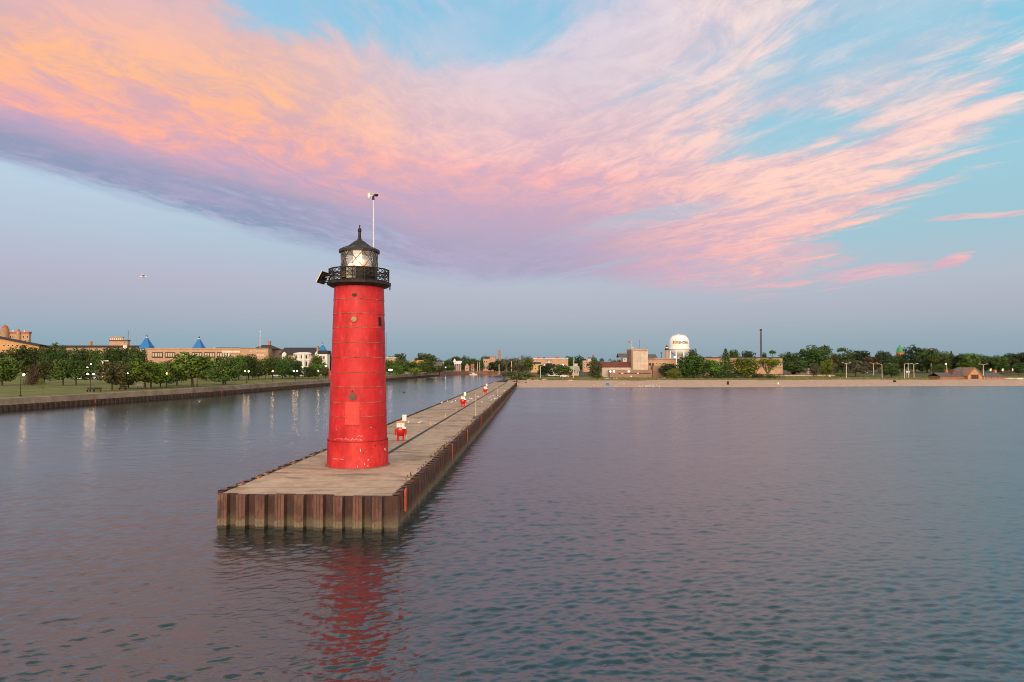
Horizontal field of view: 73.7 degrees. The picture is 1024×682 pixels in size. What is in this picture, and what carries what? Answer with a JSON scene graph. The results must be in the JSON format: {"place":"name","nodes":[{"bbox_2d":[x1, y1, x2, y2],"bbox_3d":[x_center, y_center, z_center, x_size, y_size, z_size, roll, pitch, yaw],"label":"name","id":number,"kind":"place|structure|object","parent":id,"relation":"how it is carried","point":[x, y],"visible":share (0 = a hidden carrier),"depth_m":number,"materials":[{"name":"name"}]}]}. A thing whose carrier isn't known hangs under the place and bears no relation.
{"place":"outdoors","nodes":[
{"label":"outdoors","id":0,"kind":"place"},
{"bbox_2d":[0,371,455,397],"bbox_3d":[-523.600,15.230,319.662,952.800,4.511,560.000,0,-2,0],"label":"park lawn","id":1,"kind":"structure","parent":0,"point":[9,389],"depth_m":199.31,"materials":[{"name":"green plant"}]},
{"bbox_2d":[0,357,23,384],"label":"leafy tree","id":2,"kind":"object","parent":1,"relation":"on","point":[7,374],"visible":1,"depth_m":193.54,"materials":[{"name":"green plant"}]},
{"bbox_2d":[6,345,38,375],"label":"leafy tree","id":3,"kind":"object","parent":1,"relation":"on","point":[21,354],"visible":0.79,"depth_m":329.34,"materials":[{"name":"green plant"}]},
{"bbox_2d":[0,336,47,369],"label":"gabled warehouse","id":4,"kind":"structure","parent":1,"relation":"on","point":[5,343],"depth_m":460.18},
{"bbox_2d":[22,364,42,384],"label":"spruce tree","id":5,"kind":"object","parent":1,"relation":"on","point":[31,375],"visible":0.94,"depth_m":194.35,"materials":[{"name":"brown plant"}]},
{"bbox_2d":[27,347,45,368],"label":"leafy tree","id":6,"kind":"object","parent":1,"relation":"on","point":[40,354],"visible":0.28,"depth_m":349.04,"materials":[{"name":"green plant"}]},
{"bbox_2d":[35,359,53,381],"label":"leafy tree","id":7,"kind":"object","parent":1,"relation":"on","point":[44,369],"visible":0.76,"depth_m":213.97,"materials":[{"name":"green plant"}]},
{"bbox_2d":[40,352,60,373],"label":"leafy tree","id":8,"kind":"object","parent":1,"relation":"on","point":[52,356],"visible":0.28,"depth_m":329.00,"materials":[{"name":"green plant"}]},
{"bbox_2d":[47,342,67,356],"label":"leafy tree","id":9,"kind":"object","parent":1,"relation":"on","point":[55,346],"visible":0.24,"depth_m":369.01,"materials":[{"name":"green plant"}]},
{"bbox_2d":[45,357,77,384],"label":"leafy tree","id":10,"kind":"object","parent":1,"relation":"on","point":[58,365],"visible":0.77,"depth_m":194.50,"materials":[{"name":"green plant"}]},
{"bbox_2d":[59,348,78,361],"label":"leafy tree","id":11,"kind":"object","parent":1,"relation":"on","point":[68,353],"visible":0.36,"depth_m":344.58,"materials":[{"name":"green plant"}]},
{"bbox_2d":[60,357,94,384],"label":"leafy tree","id":12,"kind":"object","parent":1,"relation":"on","point":[81,368],"visible":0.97,"depth_m":195.88,"materials":[{"name":"green plant"}]},
{"bbox_2d":[73,346,90,370],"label":"leafy tree","id":13,"kind":"object","parent":1,"relation":"on","point":[80,352],"visible":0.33,"depth_m":358.48,"materials":[{"name":"green plant"}]},
{"bbox_2d":[83,348,102,372],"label":"leafy tree","id":14,"kind":"object","parent":1,"relation":"on","point":[91,354],"visible":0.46,"depth_m":353.20,"materials":[{"name":"green plant"}]},
{"bbox_2d":[45,341,145,360],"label":"long hall","id":15,"kind":"structure","parent":1,"relation":"on","point":[93,347],"depth_m":479.98,"materials":[{"name":"beige brick"}]},
{"bbox_2d":[91,353,108,375],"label":"leafy tree","id":16,"kind":"object","parent":1,"relation":"on","point":[98,356],"visible":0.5,"depth_m":328.31,"materials":[{"name":"green plant"}]},
{"bbox_2d":[99,347,117,362],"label":"leafy tree","id":17,"kind":"object","parent":1,"relation":"on","point":[108,354],"visible":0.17,"depth_m":363.09,"materials":[{"name":"green plant"}]},
{"bbox_2d":[95,360,130,390],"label":"leafy tree","id":18,"kind":"object","parent":1,"relation":"on","point":[114,372],"visible":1,"depth_m":159.94,"materials":[{"name":"green plant"}]},
{"bbox_2d":[109,345,130,363],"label":"leafy tree","id":19,"kind":"object","parent":1,"relation":"on","point":[117,355],"visible":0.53,"depth_m":352.86,"materials":[{"name":"green plant"}]},
{"bbox_2d":[125,353,141,367],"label":"leafy tree","id":20,"kind":"object","parent":1,"relation":"on","point":[130,359],"visible":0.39,"depth_m":328.34,"materials":[{"name":"green plant"}]},
{"bbox_2d":[135,348,147,361],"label":"leafy tree","id":21,"kind":"object","parent":1,"relation":"on","point":[141,354],"visible":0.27,"depth_m":349.43,"materials":[{"name":"green plant"}]},
{"bbox_2d":[127,358,164,388],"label":"leafy tree","id":22,"kind":"object","parent":1,"relation":"on","point":[144,367],"visible":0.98,"depth_m":171.63,"materials":[{"name":"green plant"}]},
{"bbox_2d":[142,362,170,387],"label":"leafy tree","id":23,"kind":"object","parent":1,"relation":"on","point":[162,367],"visible":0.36,"depth_m":177.10,"materials":[{"name":"green plant"}]},
{"bbox_2d":[153,363,174,386],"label":"leafy tree","id":24,"kind":"object","parent":1,"relation":"on","point":[170,374],"visible":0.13,"depth_m":183.73,"materials":[{"name":"green plant"}]},
{"bbox_2d":[164,361,190,384],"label":"leafy tree","id":25,"kind":"object","parent":1,"relation":"on","point":[178,378],"visible":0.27,"depth_m":198.48,"materials":[{"name":"green plant"}]},
{"bbox_2d":[138,335,239,372],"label":"wide beige building","id":26,"kind":"structure","parent":1,"relation":"on","point":[158,355],"depth_m":429.95,"materials":[{"name":"brick"}]},
{"bbox_2d":[167,352,217,386],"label":"leafy tree","id":27,"kind":"object","parent":1,"relation":"on","point":[194,366],"visible":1,"depth_m":186.16,"materials":[{"name":"green plant"}]},
{"bbox_2d":[206,355,240,383],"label":"leafy tree","id":28,"kind":"object","parent":1,"relation":"on","point":[227,363],"visible":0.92,"depth_m":208.74,"materials":[{"name":"green plant"}]},
{"bbox_2d":[231,354,248,379],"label":"leafy tree","id":29,"kind":"object","parent":1,"relation":"on","point":[241,362],"visible":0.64,"depth_m":260.57,"materials":[{"name":"green plant"}]},
{"bbox_2d":[242,354,259,379],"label":"leafy tree","id":30,"kind":"object","parent":1,"relation":"on","point":[252,365],"visible":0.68,"depth_m":269.12,"materials":[{"name":"green plant"}]},
{"bbox_2d":[253,358,267,378],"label":"leafy tree","id":31,"kind":"object","parent":1,"relation":"on","point":[262,368],"visible":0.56,"depth_m":284.57,"materials":[{"name":"green plant"}]},
{"bbox_2d":[240,331,282,373],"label":"corner building","id":32,"kind":"structure","parent":1,"relation":"on","point":[261,351],"depth_m":400.07,"materials":[{"name":"beige brick"}]},
{"bbox_2d":[261,355,283,375],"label":"leafy tree","id":33,"kind":"object","parent":1,"relation":"on","point":[269,363],"visible":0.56,"depth_m":288.17,"materials":[{"name":"green plant"}]},
{"bbox_2d":[274,359,292,378],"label":"leafy tree","id":34,"kind":"object","parent":1,"relation":"on","point":[282,369],"visible":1,"depth_m":283.76,"materials":[{"name":"green plant"}]},
{"bbox_2d":[287,360,302,378],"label":"leafy tree","id":35,"kind":"object","parent":1,"relation":"on","point":[296,367],"visible":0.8,"depth_m":292.98,"materials":[{"name":"green plant"}]},
{"bbox_2d":[279,342,330,374],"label":"dark roofed inn","id":36,"kind":"structure","parent":1,"relation":"on","point":[304,356],"depth_m":399.54,"materials":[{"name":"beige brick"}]},
{"bbox_2d":[299,367,316,378],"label":"leafy tree","id":37,"kind":"object","parent":1,"relation":"on","point":[308,373],"visible":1,"depth_m":293.57,"materials":[{"name":"green plant"}]},
{"bbox_2d":[308,354,326,374],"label":"leafy tree","id":38,"kind":"object","parent":1,"relation":"on","point":[317,360],"visible":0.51,"depth_m":328.64,"materials":[{"name":"green plant"}]},
{"bbox_2d":[386,365,404,374],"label":"leafy tree","id":39,"kind":"object","parent":1,"relation":"on","point":[395,368],"visible":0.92,"depth_m":397.94,"materials":[{"name":"green plant"}]},
{"bbox_2d":[391,359,407,372],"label":"leafy tree","id":40,"kind":"object","parent":1,"relation":"on","point":[403,363],"visible":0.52,"depth_m":429.01,"materials":[{"name":"green plant"}]},
{"bbox_2d":[406,361,425,371],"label":"leafy tree","id":41,"kind":"object","parent":1,"relation":"on","point":[419,365],"visible":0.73,"depth_m":437.78,"materials":[{"name":"green plant"}]},
{"bbox_2d":[422,366,437,373],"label":"leafy tree","id":42,"kind":"object","parent":1,"relation":"on","point":[431,369],"visible":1,"depth_m":437.51,"materials":[{"name":"green plant"}]},
{"bbox_2d":[0,374,1023,681],"bbox_3d":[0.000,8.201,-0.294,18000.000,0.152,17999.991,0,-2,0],"label":"lake water","id":43,"kind":"structure","parent":0,"point":[708,534],"depth_m":30.71,"materials":[{"name":"liquid"}]},
{"bbox_2d":[0,372,439,410],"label":"seawall","id":44,"kind":"object","parent":43,"relation":"in","point":[21,403],"visible":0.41,"depth_m":159.57,"materials":[{"name":"concrete"}]},
{"bbox_2d":[217,382,516,531],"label":"pier","id":45,"kind":"structure","parent":43,"relation":"in","point":[312,491],"depth_m":38.27,"materials":[{"name":"concrete"}]},
{"bbox_2d":[316,193,390,468],"bbox_3d":[-10.163,-0.841,45.084,4.318,18.299,4.192,-1,-2,24],"label":"lighthouse","id":46,"kind":"object","parent":45,"relation":"on","point":[357,437],"visible":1,"depth_m":43.52,"materials":[{"name":"red paint"}]},
{"bbox_2d":[345,402,359,424],"bbox_3d":[-10.058,4.573,43.058,0.916,1.462,0.226,0,-2,0],"label":"door","id":47,"kind":"structure","parent":46,"relation":"in","point":[352,409],"depth_m":42.99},
{"bbox_2d":[394,415,406,440],"bbox_3d":[-9.562,7.463,58.625,1.050,2.260,0.784,0,-2,-4],"label":"pier sculpture","id":48,"kind":"object","parent":45,"relation":"on","point":[401,430],"visible":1,"depth_m":58.43,"materials":[{"name":"red paint"}]},
{"bbox_2d":[405,391,505,478],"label":"edge weeds","id":49,"kind":"object","parent":45,"relation":"on","point":[444,446],"visible":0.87,"depth_m":53.89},
{"bbox_2d":[440,371,502,375],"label":"basin wall","id":50,"kind":"structure","parent":43,"relation":"in","point":[466,373],"depth_m":595.51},
{"bbox_2d":[0,0,1023,364],"label":"sky","id":51,"kind":"structure","parent":0,"point":[550,178],"materials":[{"name":"blue"}]},
{"bbox_2d":[446,366,823,371],"bbox_3d":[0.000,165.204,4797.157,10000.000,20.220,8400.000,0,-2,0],"label":"ground","id":52,"kind":"structure","parent":0,"point":[480,369],"depth_m":685.56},
{"bbox_2d":[0,325,31,341],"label":"turreted hotel","id":53,"kind":"structure","parent":52,"relation":"on","point":[17,334],"depth_m":620.26,"materials":[{"name":"beige brick"}]},
{"bbox_2d":[109,337,130,344],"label":"tower block","id":54,"kind":"structure","parent":52,"relation":"on","point":[117,341],"depth_m":640.35,"materials":[{"name":"beige brick"}]},
{"bbox_2d":[415,353,441,364],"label":"leafy tree","id":55,"kind":"object","parent":52,"relation":"on","point":[424,357],"visible":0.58,"depth_m":717.58,"materials":[{"name":"green plant"}]},
{"bbox_2d":[459,355,469,370],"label":"leafy tree","id":56,"kind":"object","parent":52,"relation":"on","point":[462,359],"visible":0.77,"depth_m":678.46,"materials":[{"name":"green plant"}]},
{"bbox_2d":[483,357,495,370],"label":"tan block","id":57,"kind":"structure","parent":52,"relation":"on","point":[486,362],"depth_m":639.72,"materials":[{"name":"brick"}]},
{"bbox_2d":[669,334,689,366],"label":"water tower","id":58,"kind":"structure","parent":52,"relation":"on","point":[678,345],"depth_m":633.15,"materials":[{"name":"metal"}]},
{"bbox_2d":[599,339,675,377],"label":"red roofed hall","id":59,"kind":"structure","parent":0,"point":[639,363],"depth_m":351.12,"materials":[{"name":"beige brick"}]},
{"bbox_2d":[503,367,1023,379],"bbox_3d":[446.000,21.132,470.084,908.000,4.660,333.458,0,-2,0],"label":"beach grass","id":60,"kind":"structure","parent":0,"point":[919,373],"depth_m":403.48,"materials":[{"name":"plant"}]},
{"bbox_2d":[494,359,507,372],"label":"leafy tree","id":61,"kind":"object","parent":60,"relation":"on","point":[501,368],"visible":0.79,"depth_m":537.76,"materials":[{"name":"green plant"}]},
{"bbox_2d":[502,358,519,370],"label":"leafy tree","id":62,"kind":"object","parent":60,"relation":"on","point":[509,365],"visible":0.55,"depth_m":517.75,"materials":[{"name":"green plant"}]},
{"bbox_2d":[510,364,528,372],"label":"leafy tree","id":63,"kind":"object","parent":60,"relation":"on","point":[520,368],"visible":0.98,"depth_m":359.06,"materials":[{"name":"green plant"}]},
{"bbox_2d":[519,356,534,372],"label":"leafy tree","id":64,"kind":"object","parent":60,"relation":"on","point":[528,362],"visible":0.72,"depth_m":517.99,"materials":[{"name":"green plant"}]},
{"bbox_2d":[537,364,554,376],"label":"leafy tree","id":65,"kind":"object","parent":60,"relation":"on","point":[545,368],"visible":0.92,"depth_m":368.43,"materials":[{"name":"green plant"}]},
{"bbox_2d":[529,357,567,372],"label":"three storey building","id":66,"kind":"structure","parent":60,"relation":"on","point":[537,361],"depth_m":559.67,"materials":[{"name":"beige brick"}]},
{"bbox_2d":[553,364,574,375],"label":"leafy tree","id":67,"kind":"object","parent":60,"relation":"on","point":[564,369],"visible":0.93,"depth_m":368.76,"materials":[{"name":"green plant"}]},
{"bbox_2d":[568,364,586,375],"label":"pale house","id":68,"kind":"structure","parent":60,"relation":"on","point":[577,370],"depth_m":401.40,"materials":[{"name":"white paint"}]},
{"bbox_2d":[582,357,590,371],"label":"blue topped block","id":69,"kind":"structure","parent":60,"relation":"on","point":[584,367],"depth_m":519.66,"materials":[{"name":"beige brick"}]},
{"bbox_2d":[586,361,602,375],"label":"leafy tree","id":70,"kind":"object","parent":60,"relation":"on","point":[593,370],"visible":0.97,"depth_m":346.27,"materials":[{"name":"green plant"}]},
{"bbox_2d":[657,363,677,375],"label":"leafy tree","id":71,"kind":"object","parent":60,"relation":"on","point":[665,368],"visible":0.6,"depth_m":342.52,"materials":[{"name":"green plant"}]},
{"bbox_2d":[666,368,680,378],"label":"shrub","id":72,"kind":"object","parent":60,"relation":"on","point":[673,373],"visible":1,"depth_m":327.94,"materials":[{"name":"green plant"}]},
{"bbox_2d":[676,362,692,377],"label":"leafy tree","id":73,"kind":"object","parent":60,"relation":"on","point":[681,369],"visible":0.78,"depth_m":339.88,"materials":[{"name":"green plant"}]},
{"bbox_2d":[677,354,710,376],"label":"leafy tree","id":74,"kind":"object","parent":60,"relation":"on","point":[695,364],"visible":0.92,"depth_m":337.10,"materials":[{"name":"green plant"}]},
{"bbox_2d":[701,359,721,377],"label":"leafy tree","id":75,"kind":"object","parent":60,"relation":"on","point":[712,367],"visible":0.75,"depth_m":339.21,"materials":[{"name":"green plant"}]},
{"bbox_2d":[714,348,736,377],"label":"spruce tree","id":76,"kind":"object","parent":60,"relation":"on","point":[725,358],"visible":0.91,"depth_m":338.63,"materials":[{"name":"green plant"}]},
{"bbox_2d":[670,373,785,378],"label":"undergrowth","id":77,"kind":"object","parent":60,"relation":"on","point":[726,375],"visible":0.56,"depth_m":329.81,"materials":[{"name":"green plant"}]},
{"bbox_2d":[694,357,782,375],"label":"long brick building","id":78,"kind":"structure","parent":60,"relation":"on","point":[777,370],"depth_m":384.67,"materials":[{"name":"beige brick"}]},
{"bbox_2d":[726,357,760,377],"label":"leafy tree","id":79,"kind":"object","parent":60,"relation":"on","point":[744,367],"visible":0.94,"depth_m":336.83,"materials":[{"name":"green plant"}]},
{"bbox_2d":[505,376,1023,380],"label":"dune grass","id":80,"kind":"structure","parent":60,"relation":"on","point":[724,378],"depth_m":328.41,"materials":[{"name":"plant"}]},
{"bbox_2d":[758,358,782,377],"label":"leafy tree","id":81,"kind":"object","parent":60,"relation":"on","point":[772,362],"visible":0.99,"depth_m":336.79,"materials":[{"name":"green plant"}]},
{"bbox_2d":[778,352,797,369],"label":"leafy tree","id":82,"kind":"object","parent":60,"relation":"on","point":[789,358],"visible":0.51,"depth_m":438.65,"materials":[{"name":"green plant"}]},
{"bbox_2d":[784,361,806,374],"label":"leafy tree","id":83,"kind":"object","parent":60,"relation":"on","point":[798,367],"visible":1,"depth_m":397.98,"materials":[{"name":"green plant"}]},
{"bbox_2d":[793,349,825,370],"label":"leafy tree","id":84,"kind":"object","parent":60,"relation":"on","point":[811,356],"visible":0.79,"depth_m":446.60,"materials":[{"name":"green plant"}]},
{"bbox_2d":[809,362,820,375],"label":"leafy tree","id":85,"kind":"object","parent":60,"relation":"on","point":[815,368],"visible":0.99,"depth_m":376.18,"materials":[{"name":"green plant"}]},
{"bbox_2d":[806,345,832,360],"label":"leafy tree","id":86,"kind":"object","parent":60,"relation":"on","point":[827,351],"visible":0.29,"depth_m":465.39,"materials":[{"name":"green plant"}]},
{"bbox_2d":[818,359,835,375],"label":"leafy tree","id":87,"kind":"object","parent":60,"relation":"on","point":[825,369],"visible":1,"depth_m":376.58,"materials":[{"name":"green plant"}]},
{"bbox_2d":[828,352,840,372],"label":"leafy tree","id":88,"kind":"object","parent":60,"relation":"on","point":[834,357],"visible":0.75,"depth_m":429.07,"materials":[{"name":"green plant"}]},
{"bbox_2d":[836,352,857,372],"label":"leafy tree","id":89,"kind":"object","parent":60,"relation":"on","point":[843,358],"visible":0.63,"depth_m":427.35,"materials":[{"name":"green plant"}]},
{"bbox_2d":[843,359,870,376],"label":"leafy tree","id":90,"kind":"object","parent":60,"relation":"on","point":[855,366],"visible":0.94,"depth_m":369.06,"materials":[{"name":"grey plant"}]},
{"bbox_2d":[846,349,870,367],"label":"leafy tree","id":91,"kind":"object","parent":60,"relation":"on","point":[859,356],"visible":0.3,"depth_m":436.83,"materials":[{"name":"green plant"}]},
{"bbox_2d":[864,356,878,372],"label":"leafy tree","id":92,"kind":"object","parent":60,"relation":"on","point":[870,361],"visible":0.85,"depth_m":428.03,"materials":[{"name":"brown plant"}]},
{"bbox_2d":[873,350,892,369],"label":"leafy tree","id":93,"kind":"object","parent":60,"relation":"on","point":[883,356],"visible":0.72,"depth_m":427.02,"materials":[{"name":"green plant"}]},
{"bbox_2d":[878,363,899,377],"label":"leafy tree","id":94,"kind":"object","parent":60,"relation":"on","point":[893,370],"visible":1,"depth_m":348.29,"materials":[{"name":"green plant"}]},
{"bbox_2d":[901,344,928,372],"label":"leafy tree","id":95,"kind":"object","parent":60,"relation":"on","point":[912,357],"visible":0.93,"depth_m":438.01,"materials":[{"name":"green plant"}]},
{"bbox_2d":[916,348,941,372],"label":"leafy tree","id":96,"kind":"object","parent":60,"relation":"on","point":[927,351],"visible":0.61,"depth_m":436.11,"materials":[{"name":"green plant"}]},
{"bbox_2d":[926,351,952,368],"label":"leafy tree","id":97,"kind":"object","parent":60,"relation":"on","point":[940,357],"visible":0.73,"depth_m":427.89,"materials":[{"name":"green plant"}]},
{"bbox_2d":[930,364,950,373],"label":"leafy tree","id":98,"kind":"object","parent":60,"relation":"on","point":[940,368],"visible":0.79,"depth_m":362.81,"materials":[{"name":"green plant"}]},
{"bbox_2d":[950,355,965,368],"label":"leafy tree","id":99,"kind":"object","parent":60,"relation":"on","point":[954,359],"visible":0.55,"depth_m":439.20,"materials":[{"name":"green plant"}]},
{"bbox_2d":[956,353,981,368],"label":"leafy tree","id":100,"kind":"object","parent":60,"relation":"on","point":[968,360],"visible":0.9,"depth_m":427.48,"materials":[{"name":"green plant"}]},
{"bbox_2d":[973,354,988,372],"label":"leafy tree","id":101,"kind":"object","parent":60,"relation":"on","point":[983,358],"visible":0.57,"depth_m":437.56,"materials":[{"name":"green plant"}]},
{"bbox_2d":[990,356,1009,373],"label":"leafy tree","id":102,"kind":"object","parent":60,"relation":"on","point":[999,363],"visible":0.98,"depth_m":428.32,"materials":[{"name":"green plant"}]},
{"bbox_2d":[1001,353,1021,371],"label":"leafy tree","id":103,"kind":"object","parent":60,"relation":"on","point":[1015,359],"visible":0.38,"depth_m":447.35,"materials":[{"name":"green plant"}]},
{"bbox_2d":[1011,363,1023,374],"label":"leafy tree","id":104,"kind":"object","parent":60,"relation":"on","point":[1017,368],"visible":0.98,"depth_m":408.69,"materials":[{"name":"green plant"}]},
{"bbox_2d":[507,379,1023,387],"bbox_3d":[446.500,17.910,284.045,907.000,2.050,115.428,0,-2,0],"label":"beach sand","id":105,"kind":"structure","parent":0,"point":[773,383],"depth_m":283.44,"materials":[{"name":"sand"}]},
{"bbox_2d":[530,386,1004,387],"bbox_3d":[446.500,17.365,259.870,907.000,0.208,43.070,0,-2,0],"label":"wet sand edge","id":106,"kind":"object","parent":105,"relation":"on","point":[749,387],"visible":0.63,"depth_m":249.22,"materials":[{"name":"sand"}]},
{"bbox_2d":[928,367,1023,378],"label":"bath house","id":107,"kind":"structure","parent":105,"relation":"on","point":[966,372],"depth_m":330.21,"materials":[{"name":"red brick"}]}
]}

